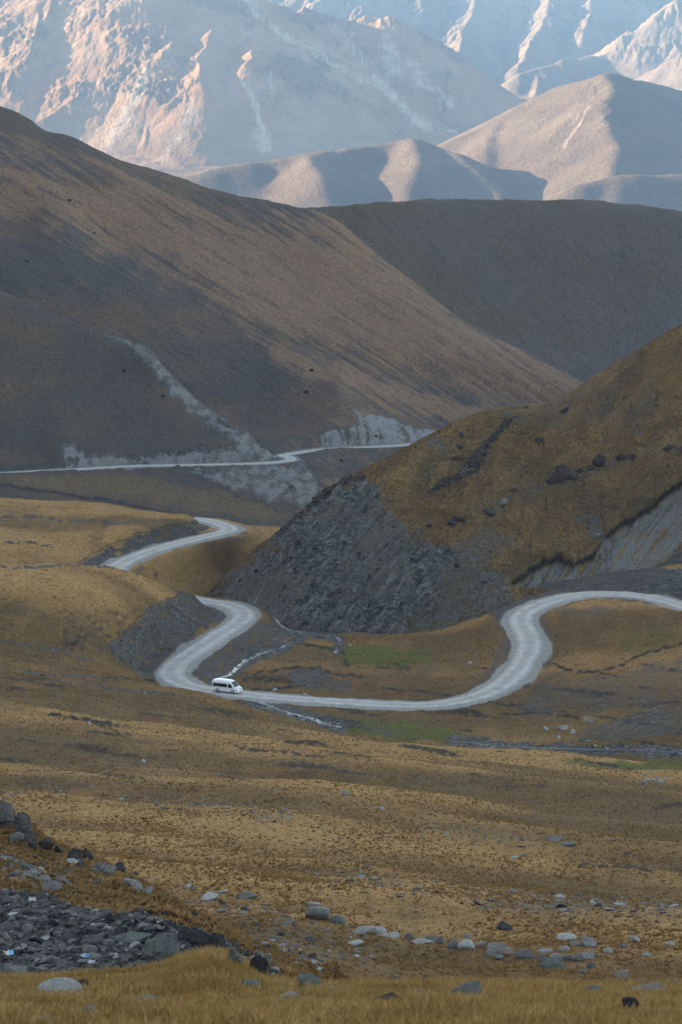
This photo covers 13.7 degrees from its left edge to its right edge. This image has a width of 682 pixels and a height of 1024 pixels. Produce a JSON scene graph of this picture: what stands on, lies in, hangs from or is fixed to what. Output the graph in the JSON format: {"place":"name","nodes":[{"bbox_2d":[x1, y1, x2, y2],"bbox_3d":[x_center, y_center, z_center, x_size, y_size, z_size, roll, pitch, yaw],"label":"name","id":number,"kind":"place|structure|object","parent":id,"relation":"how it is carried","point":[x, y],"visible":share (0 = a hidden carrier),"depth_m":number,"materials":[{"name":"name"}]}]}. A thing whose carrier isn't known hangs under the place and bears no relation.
{"place":"outdoors","nodes":[
{"label":"outdoors","id":0,"kind":"place"},
{"bbox_2d":[0,291,318,526],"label":"hill","id":1,"kind":"structure","parent":0,"point":[73,395],"depth_m":1061.83,"materials":[{"name":"soil"}]},
{"bbox_2d":[0,443,412,472],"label":"road","id":2,"kind":"structure","parent":0,"point":[288,457],"depth_m":1048.85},
{"bbox_2d":[218,638,302,677],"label":"stream","id":3,"kind":"structure","parent":0,"point":[235,669],"depth_m":539.23,"materials":[{"name":"liquid"}]},
{"bbox_2d":[0,0,533,169],"bbox_3d":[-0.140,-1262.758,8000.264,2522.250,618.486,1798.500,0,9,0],"label":"mountain","id":4,"kind":"structure","parent":0,"point":[173,84],"depth_m":7847.68,"materials":[{"name":"stone"}]},
{"bbox_2d":[0,106,581,491],"bbox_3d":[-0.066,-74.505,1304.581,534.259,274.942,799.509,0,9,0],"label":"hill","id":5,"kind":"structure","parent":0,"point":[246,314],"depth_m":1213.29,"materials":[{"name":"soil"}]},
{"bbox_2d":[258,702,341,727],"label":"stream","id":6,"kind":"structure","parent":0,"point":[307,717],"depth_m":485.70,"materials":[{"name":"liquid"}]},
{"bbox_2d":[271,616,343,652],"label":"stream","id":7,"kind":"structure","parent":0,"point":[278,621],"depth_m":566.99,"materials":[{"name":"liquid"}]},
{"bbox_2d":[0,497,681,1023],"bbox_3d":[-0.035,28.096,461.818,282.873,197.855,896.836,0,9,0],"label":"ground","id":8,"kind":"structure","parent":0,"point":[166,569],"depth_m":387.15,"materials":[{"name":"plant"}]},
{"bbox_2d":[0,800,15,827],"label":"boulder","id":9,"kind":"object","parent":8,"relation":"on","point":[7,811],"visible":0.91,"depth_m":114.22,"materials":[{"name":"stone"}]},
{"bbox_2d":[9,831,23,842],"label":"boulder","id":10,"kind":"object","parent":8,"relation":"on","point":[16,836],"visible":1,"depth_m":111.14,"materials":[{"name":"grey stone"}]},
{"bbox_2d":[13,812,31,832],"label":"boulder","id":11,"kind":"object","parent":8,"relation":"on","point":[22,823],"visible":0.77,"depth_m":112.76,"materials":[{"name":"stone"}]},
{"bbox_2d":[23,829,37,848],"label":"boulder","id":12,"kind":"object","parent":8,"relation":"on","point":[30,837],"visible":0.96,"depth_m":110.53,"materials":[{"name":"stone"}]},
{"bbox_2d":[39,875,50,880],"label":"stone","id":13,"kind":"object","parent":8,"relation":"on","point":[45,877],"visible":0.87,"depth_m":104.07,"materials":[{"name":"stone"}]},
{"bbox_2d":[38,837,54,849],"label":"boulder","id":14,"kind":"object","parent":8,"relation":"on","point":[47,843],"visible":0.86,"depth_m":112.30,"materials":[{"name":"stone"}]},
{"bbox_2d":[41,880,62,890],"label":"boulder","id":15,"kind":"object","parent":8,"relation":"on","point":[53,885],"visible":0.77,"depth_m":102.58,"materials":[{"name":"grey stone"}]},
{"bbox_2d":[35,977,82,993],"bbox_3d":[-3.220,5.460,32.479,0.540,0.265,0.425,-4,8,4],"label":"boulder","id":16,"kind":"object","parent":8,"relation":"on","point":[59,983],"visible":0.5,"depth_m":32.40,"materials":[{"name":"stone"}]},
{"bbox_2d":[56,875,69,883],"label":"stone","id":17,"kind":"object","parent":8,"relation":"on","point":[60,878],"visible":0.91,"depth_m":103.83,"materials":[{"name":"stone"}]},
{"bbox_2d":[67,858,78,863],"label":"boulder","id":18,"kind":"object","parent":8,"relation":"on","point":[71,860],"visible":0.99,"depth_m":108.23,"materials":[{"name":"stone"}]},
{"bbox_2d":[67,848,81,859],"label":"boulder","id":19,"kind":"object","parent":8,"relation":"on","point":[75,853],"visible":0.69,"depth_m":109.26,"materials":[{"name":"stone"}]},
{"bbox_2d":[75,860,84,866],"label":"boulder","id":20,"kind":"object","parent":8,"relation":"on","point":[81,863],"visible":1,"depth_m":107.62,"materials":[{"name":"grey stone"}]},
{"bbox_2d":[78,979,88,984],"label":"boulder","id":21,"kind":"object","parent":8,"relation":"on","point":[84,981],"visible":0.34,"depth_m":34.53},
{"bbox_2d":[82,848,93,859],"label":"boulder","id":22,"kind":"object","parent":8,"relation":"on","point":[86,853],"visible":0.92,"depth_m":110.22,"materials":[{"name":"stone"}]},
{"bbox_2d":[82,1005,96,1015],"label":"boulder","id":23,"kind":"object","parent":8,"relation":"on","point":[89,1008],"visible":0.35,"depth_m":22.63,"materials":[{"name":"stone"}]},
{"bbox_2d":[89,862,106,872],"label":"boulder","id":24,"kind":"object","parent":8,"relation":"on","point":[99,866],"visible":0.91,"depth_m":106.06,"materials":[{"name":"grey stone"}]},
{"bbox_2d":[102,865,116,874],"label":"boulder","id":25,"kind":"object","parent":8,"relation":"on","point":[109,869],"visible":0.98,"depth_m":105.84,"materials":[{"name":"grey stone"}]},
{"bbox_2d":[115,862,125,871],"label":"boulder","id":26,"kind":"object","parent":8,"relation":"on","point":[120,866],"visible":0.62,"depth_m":108.43,"materials":[{"name":"stone"}]},
{"bbox_2d":[109,932,151,944],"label":"boulder","id":27,"kind":"object","parent":8,"relation":"on","point":[129,938],"visible":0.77,"depth_m":88.01,"materials":[{"name":"grey stone"}]},
{"bbox_2d":[123,878,142,890],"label":"boulder","id":28,"kind":"object","parent":8,"relation":"on","point":[133,882],"visible":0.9,"depth_m":103.00,"materials":[{"name":"grey stone"}]},
{"bbox_2d":[140,885,151,893],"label":"boulder","id":29,"kind":"object","parent":8,"relation":"on","point":[148,889],"visible":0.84,"depth_m":102.55,"materials":[{"name":"grey stone"}]},
{"bbox_2d":[141,933,178,960],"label":"boulder","id":30,"kind":"object","parent":8,"relation":"on","point":[162,944],"visible":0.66,"depth_m":85.00,"materials":[{"name":"grey stone"}]},
{"bbox_2d":[177,927,208,946],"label":"boulder","id":31,"kind":"object","parent":8,"relation":"on","point":[194,936],"visible":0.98,"depth_m":87.61,"materials":[{"name":"stone"}]},
{"bbox_2d":[201,891,218,900],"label":"boulder","id":32,"kind":"object","parent":8,"relation":"on","point":[209,896],"visible":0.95,"depth_m":185.18,"materials":[{"name":"stone"}]},
{"bbox_2d":[227,948,242,963],"bbox_3d":[-1.427,6.023,38.370,0.221,0.294,0.264,1,9,7],"label":"boulder","id":33,"kind":"object","parent":8,"relation":"on","point":[234,954],"visible":0.73,"depth_m":38.31,"materials":[{"name":"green stone"}]},
{"bbox_2d":[238,949,249,956],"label":"boulder","id":34,"kind":"object","parent":8,"relation":"on","point":[246,952],"visible":0.6,"depth_m":92.00,"materials":[{"name":"stone"}]},
{"bbox_2d":[235,891,257,898],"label":"boulder","id":35,"kind":"object","parent":8,"relation":"on","point":[246,895],"visible":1,"depth_m":185.37,"materials":[{"name":"grey stone"}]},
{"bbox_2d":[240,979,259,987],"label":"boulder","id":36,"kind":"object","parent":8,"relation":"on","point":[255,981],"visible":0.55,"depth_m":33.46,"materials":[{"name":"grey stone"}]},
{"bbox_2d":[249,955,268,975],"bbox_3d":[-1.124,6.178,38.638,0.268,0.393,0.198,12,31,1],"label":"boulder","id":37,"kind":"object","parent":8,"relation":"on","point":[259,962],"visible":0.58,"depth_m":38.58,"materials":[{"name":"stone"}]},
{"bbox_2d":[279,991,298,999],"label":"boulder","id":38,"kind":"object","parent":8,"relation":"on","point":[289,993],"visible":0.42,"depth_m":30.00,"materials":[{"name":"stone"}]},
{"bbox_2d":[0,888,601,1018],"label":"rubble","id":39,"kind":"object","parent":8,"relation":"on","point":[68,915],"visible":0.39,"depth_m":90.96,"materials":[{"name":"stone"}]},
{"bbox_2d":[0,965,8,973],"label":"stone","id":40,"kind":"object","parent":39,"relation":"on","point":[4,969],"visible":0.42,"depth_m":79.28,"materials":[{"name":"stone"}]},
{"bbox_2d":[8,966,27,973],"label":"stone","id":41,"kind":"object","parent":39,"relation":"on","point":[17,969],"visible":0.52,"depth_m":78.54,"materials":[{"name":"stone"}]},
{"bbox_2d":[39,956,55,963],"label":"stone","id":42,"kind":"object","parent":39,"relation":"on","point":[47,959],"visible":1,"depth_m":81.87,"materials":[{"name":"stone"}]},
{"bbox_2d":[72,955,85,962],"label":"stone","id":43,"kind":"object","parent":39,"relation":"on","point":[76,958],"visible":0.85,"depth_m":83.16,"materials":[{"name":"stone"}]},
{"bbox_2d":[77,959,87,964],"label":"stone","id":44,"kind":"object","parent":39,"relation":"on","point":[80,961],"visible":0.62,"depth_m":82.90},
{"bbox_2d":[85,928,100,934],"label":"stone","id":45,"kind":"object","parent":39,"relation":"on","point":[94,931],"visible":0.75,"depth_m":91.06,"materials":[{"name":"stone"}]},
{"bbox_2d":[86,952,101,957],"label":"stone","id":46,"kind":"object","parent":39,"relation":"on","point":[96,955],"visible":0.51,"depth_m":84.70,"materials":[{"name":"stone"}]},
{"bbox_2d":[129,941,139,947],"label":"stone","id":47,"kind":"object","parent":39,"relation":"on","point":[134,944],"visible":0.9,"depth_m":87.04,"materials":[{"name":"stone"}]},
{"bbox_2d":[204,933,225,950],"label":"boulder","id":48,"kind":"object","parent":39,"relation":"on","point":[217,940],"visible":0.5,"depth_m":90.18,"materials":[{"name":"stone"}]},
{"bbox_2d":[298,973,322,987],"bbox_3d":[-0.399,5.840,35.103,0.356,0.239,0.231,5,11,29],"label":"boulder","id":49,"kind":"object","parent":8,"relation":"on","point":[304,977],"visible":0.56,"depth_m":35.09,"materials":[{"name":"grey stone"}]},
{"bbox_2d":[306,902,320,905],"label":"boulder","id":50,"kind":"object","parent":8,"relation":"on","point":[313,903],"visible":0.88,"depth_m":181.50,"materials":[{"name":"stone"}]},
{"bbox_2d":[305,905,330,920],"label":"boulder","id":51,"kind":"object","parent":8,"relation":"on","point":[320,913],"visible":0.81,"depth_m":171.28,"materials":[{"name":"grey stone"}]},
{"bbox_2d":[329,914,345,923],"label":"boulder","id":52,"kind":"object","parent":8,"relation":"on","point":[338,919],"visible":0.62,"depth_m":170.06,"materials":[{"name":"grey stone"}]},
{"bbox_2d":[0,942,681,1023],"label":"grass","id":53,"kind":"structure","parent":8,"relation":"on","point":[524,1000],"depth_m":26.38,"materials":[{"name":"plant"}]},
{"bbox_2d":[0,497,681,717],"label":"grass","id":54,"kind":"structure","parent":8,"relation":"on","point":[99,611],"depth_m":535.20,"materials":[{"name":"plant"}]},
{"bbox_2d":[348,940,363,945],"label":"boulder","id":55,"kind":"object","parent":8,"relation":"on","point":[356,942],"visible":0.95,"depth_m":158.49,"materials":[{"name":"stone"}]},
{"bbox_2d":[353,926,375,933],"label":"boulder","id":56,"kind":"object","parent":8,"relation":"on","point":[363,929],"visible":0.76,"depth_m":165.46,"materials":[{"name":"stone"}]},
{"bbox_2d":[371,926,386,934],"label":"boulder","id":57,"kind":"object","parent":8,"relation":"on","point":[379,930],"visible":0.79,"depth_m":166.10,"materials":[{"name":"stone"}]},
{"bbox_2d":[374,992,402,1000],"bbox_3d":[0.482,4.822,28.058,0.310,0.161,0.278,-3,6,-6],"label":"boulder","id":58,"kind":"object","parent":8,"relation":"on","point":[390,994],"visible":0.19,"depth_m":28.05,"materials":[{"name":"stone"}]},
{"bbox_2d":[378,932,398,937],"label":"boulder","id":59,"kind":"object","parent":8,"relation":"on","point":[393,934],"visible":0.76,"depth_m":165.42,"materials":[{"name":"stone"}]},
{"bbox_2d":[404,932,413,938],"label":"boulder","id":60,"kind":"object","parent":8,"relation":"on","point":[408,935],"visible":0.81,"depth_m":165.81,"materials":[{"name":"grey stone"}]},
{"bbox_2d":[409,938,434,943],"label":"boulder","id":61,"kind":"object","parent":8,"relation":"on","point":[420,941],"visible":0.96,"depth_m":162.99,"materials":[{"name":"stone"}]},
{"bbox_2d":[425,935,435,941],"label":"boulder","id":62,"kind":"object","parent":8,"relation":"on","point":[431,938],"visible":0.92,"depth_m":163.62,"materials":[{"name":"grey stone"}]},
{"bbox_2d":[436,936,444,943],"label":"boulder","id":63,"kind":"object","parent":8,"relation":"on","point":[439,939],"visible":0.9,"depth_m":162.44,"materials":[{"name":"grey stone"}]},
{"bbox_2d":[214,620,681,760],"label":"gravel","id":64,"kind":"structure","parent":8,"relation":"on","point":[472,746],"depth_m":457.74,"materials":[{"name":"gravel"}]},
{"bbox_2d":[446,939,457,948],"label":"boulder","id":65,"kind":"object","parent":8,"relation":"on","point":[452,944],"visible":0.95,"depth_m":159.70,"materials":[{"name":"grey stone"}]},
{"bbox_2d":[450,981,480,995],"bbox_3d":[1.362,5.264,31.128,0.428,0.155,0.331,-25,22,-13],"label":"boulder","id":66,"kind":"object","parent":8,"relation":"on","point":[475,986],"visible":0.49,"depth_m":31.11,"materials":[{"name":"grey stone"}]},
{"bbox_2d":[458,939,474,949],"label":"boulder","id":67,"kind":"object","parent":8,"relation":"on","point":[467,944],"visible":1,"depth_m":158.87,"materials":[{"name":"stone"}]},
{"bbox_2d":[476,941,486,946],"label":"boulder","id":68,"kind":"object","parent":8,"relation":"on","point":[481,943],"visible":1,"depth_m":159.78,"materials":[{"name":"stone"}]},
{"bbox_2d":[485,949,497,956],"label":"boulder","id":69,"kind":"object","parent":8,"relation":"on","point":[490,952],"visible":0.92,"depth_m":156.54,"materials":[{"name":"grey stone"}]},
{"bbox_2d":[487,943,504,949],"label":"boulder","id":70,"kind":"object","parent":8,"relation":"on","point":[496,946],"visible":0.58,"depth_m":158.49,"materials":[{"name":"stone"}]},
{"bbox_2d":[496,921,512,930],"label":"boulder","id":71,"kind":"object","parent":8,"relation":"on","point":[502,925],"visible":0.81,"depth_m":170.18,"materials":[{"name":"stone"}]},
{"bbox_2d":[498,946,514,954],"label":"boulder","id":72,"kind":"object","parent":8,"relation":"on","point":[507,950],"visible":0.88,"depth_m":156.64,"materials":[{"name":"stone"}]},
{"bbox_2d":[515,949,532,958],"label":"boulder","id":73,"kind":"object","parent":8,"relation":"on","point":[524,954],"visible":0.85,"depth_m":155.00,"materials":[{"name":"grey stone"}]},
{"bbox_2d":[535,955,548,961],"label":"boulder","id":74,"kind":"object","parent":8,"relation":"on","point":[540,958],"visible":0.52,"depth_m":153.41,"materials":[{"name":"grey stone"}]},
{"bbox_2d":[537,948,552,953],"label":"boulder","id":75,"kind":"object","parent":8,"relation":"on","point":[542,951],"visible":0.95,"depth_m":155.93,"materials":[{"name":"stone"}]},
{"bbox_2d":[539,959,565,969],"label":"boulder","id":76,"kind":"object","parent":8,"relation":"on","point":[549,963],"visible":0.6,"depth_m":146.24,"materials":[{"name":"grey stone"}]},
{"bbox_2d":[546,835,561,840],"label":"boulder","id":77,"kind":"object","parent":8,"relation":"on","point":[553,838],"visible":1,"depth_m":243.74,"materials":[{"name":"grey stone"}]},
{"bbox_2d":[557,725,568,729],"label":"boulder","id":78,"kind":"object","parent":8,"relation":"on","point":[563,727],"visible":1,"depth_m":463.93,"materials":[{"name":"stone"}]},
{"bbox_2d":[559,945,569,951],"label":"boulder","id":79,"kind":"object","parent":8,"relation":"on","point":[564,948],"visible":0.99,"depth_m":155.69,"materials":[{"name":"stone"}]},
{"bbox_2d":[556,932,576,939],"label":"boulder","id":80,"kind":"object","parent":8,"relation":"on","point":[565,935],"visible":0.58,"depth_m":163.80,"materials":[{"name":"stone"}]},
{"bbox_2d":[563,954,571,960],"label":"boulder","id":81,"kind":"object","parent":8,"relation":"on","point":[568,957],"visible":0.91,"depth_m":153.34,"materials":[{"name":"grey stone"}]},
{"bbox_2d":[561,841,575,845],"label":"boulder","id":82,"kind":"object","parent":8,"relation":"on","point":[569,843],"visible":1,"depth_m":241.01,"materials":[{"name":"grey stone"}]},
{"bbox_2d":[569,940,581,945],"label":"boulder","id":83,"kind":"object","parent":8,"relation":"on","point":[574,943],"visible":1,"depth_m":157.27,"materials":[{"name":"stone"}]},
{"bbox_2d":[572,953,583,961],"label":"boulder","id":84,"kind":"object","parent":8,"relation":"on","point":[578,957],"visible":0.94,"depth_m":152.66,"materials":[{"name":"grey stone"}]},
{"bbox_2d":[577,952,594,958],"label":"boulder","id":85,"kind":"object","parent":8,"relation":"on","point":[588,955],"visible":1,"depth_m":153.13,"materials":[{"name":"stone"}]},
{"bbox_2d":[582,716,594,722],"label":"boulder","id":86,"kind":"object","parent":8,"relation":"on","point":[589,719],"visible":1,"depth_m":467.10,"materials":[{"name":"stone"}]},
{"bbox_2d":[581,935,596,946],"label":"boulder","id":87,"kind":"object","parent":8,"relation":"on","point":[586,941],"visible":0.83,"depth_m":157.18,"materials":[{"name":"grey stone"}]},
{"bbox_2d":[586,962,595,968],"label":"boulder","id":88,"kind":"object","parent":8,"relation":"on","point":[589,965],"visible":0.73,"depth_m":148.29,"materials":[{"name":"grey stone"}]},
{"bbox_2d":[584,985,601,990],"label":"boulder","id":89,"kind":"object","parent":8,"relation":"on","point":[592,987],"visible":0.29,"depth_m":33.52,"materials":[{"name":"grey stone"}]},
{"bbox_2d":[603,947,612,952],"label":"boulder","id":90,"kind":"object","parent":8,"relation":"on","point":[607,950],"visible":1,"depth_m":154.39,"materials":[{"name":"stone"}]},
{"bbox_2d":[614,969,628,978],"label":"boulder","id":91,"kind":"object","parent":8,"relation":"on","point":[623,973],"visible":0.85,"depth_m":138.33,"materials":[{"name":"stone"}]},
{"bbox_2d":[622,996,638,1009],"bbox_3d":[2.580,4.409,25.364,0.129,0.174,0.102,-3,10,-17],"label":"boulder","id":92,"kind":"object","parent":8,"relation":"on","point":[626,1000],"visible":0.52,"depth_m":25.34,"materials":[{"name":"stone"}]},
{"bbox_2d":[627,982,664,992],"bbox_3d":[3.603,5.710,33.863,0.573,0.066,0.442,-5,11,-11],"label":"boulder","id":93,"kind":"object","parent":8,"relation":"on","point":[652,985],"visible":0.34,"depth_m":33.97,"materials":[{"name":"stone"}]},
{"bbox_2d":[107,517,681,708],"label":"road","id":94,"kind":"structure","parent":0,"point":[518,670],"depth_m":538.19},
{"bbox_2d":[212,678,242,693],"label":"van","id":95,"kind":"object","parent":94,"relation":"on","point":[226,685],"visible":1,"depth_m":503.90,"materials":[{"name":"white paint"}]},
{"bbox_2d":[154,73,681,210],"bbox_3d":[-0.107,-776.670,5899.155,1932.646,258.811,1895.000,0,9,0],"label":"mountain","id":96,"kind":"structure","parent":0,"point":[612,137],"depth_m":5707.91,"materials":[{"name":"stone"}]},
{"bbox_2d":[204,324,681,634],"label":"hill","id":97,"kind":"structure","parent":0,"point":[648,535],"depth_m":607.17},
{"bbox_2d":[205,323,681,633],"bbox_3d":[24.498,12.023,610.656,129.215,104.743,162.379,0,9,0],"label":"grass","id":98,"kind":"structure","parent":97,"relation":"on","point":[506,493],"depth_m":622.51,"materials":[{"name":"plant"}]},
{"bbox_2d":[208,325,681,634],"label":"rubble","id":99,"kind":"object","parent":97,"relation":"on","point":[480,448],"visible":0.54,"depth_m":597.86,"materials":[{"name":"stone"}]},
{"bbox_2d":[453,516,465,521],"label":"boulder","id":100,"kind":"object","parent":97,"relation":"on","point":[459,518],"visible":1,"depth_m":602.81,"materials":[{"name":"stone"}]},
{"bbox_2d":[483,508,494,515],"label":"boulder","id":101,"kind":"object","parent":97,"relation":"on","point":[489,511],"visible":1,"depth_m":608.73,"materials":[{"name":"stone"}]},
{"bbox_2d":[551,465,569,482],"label":"boulder","id":102,"kind":"object","parent":97,"relation":"on","point":[560,473],"visible":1,"depth_m":627.54,"materials":[{"name":"stone"}]},
{"bbox_2d":[570,474,578,479],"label":"boulder","id":103,"kind":"object","parent":97,"relation":"on","point":[574,476],"visible":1,"depth_m":628.33,"materials":[{"name":"stone"}]},
{"bbox_2d":[592,454,605,466],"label":"boulder","id":104,"kind":"object","parent":97,"relation":"on","point":[598,460],"visible":1,"depth_m":631.69,"materials":[{"name":"stone"}]},
{"bbox_2d":[615,453,625,460],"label":"boulder","id":105,"kind":"object","parent":97,"relation":"on","point":[621,457],"visible":1,"depth_m":633.02,"materials":[{"name":"stone"}]},
{"bbox_2d":[663,444,673,450],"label":"boulder","id":106,"kind":"object","parent":97,"relation":"on","point":[669,447],"visible":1,"depth_m":629.54,"materials":[{"name":"stone"}]},
{"bbox_2d":[269,0,681,97],"bbox_3d":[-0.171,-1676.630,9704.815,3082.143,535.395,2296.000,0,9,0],"label":"mountain","id":107,"kind":"structure","parent":0,"point":[525,48],"depth_m":9764.43,"materials":[{"name":"stone"}]},
{"bbox_2d":[299,198,681,382],"bbox_3d":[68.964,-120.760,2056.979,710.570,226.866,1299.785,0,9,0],"label":"hill","id":108,"kind":"structure","parent":0,"point":[581,290],"depth_m":1771.70,"materials":[{"name":"soil"}]},
{"bbox_2d":[452,741,681,754],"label":"stream","id":109,"kind":"structure","parent":0,"point":[593,750],"depth_m":448.78,"materials":[{"name":"liquid"}]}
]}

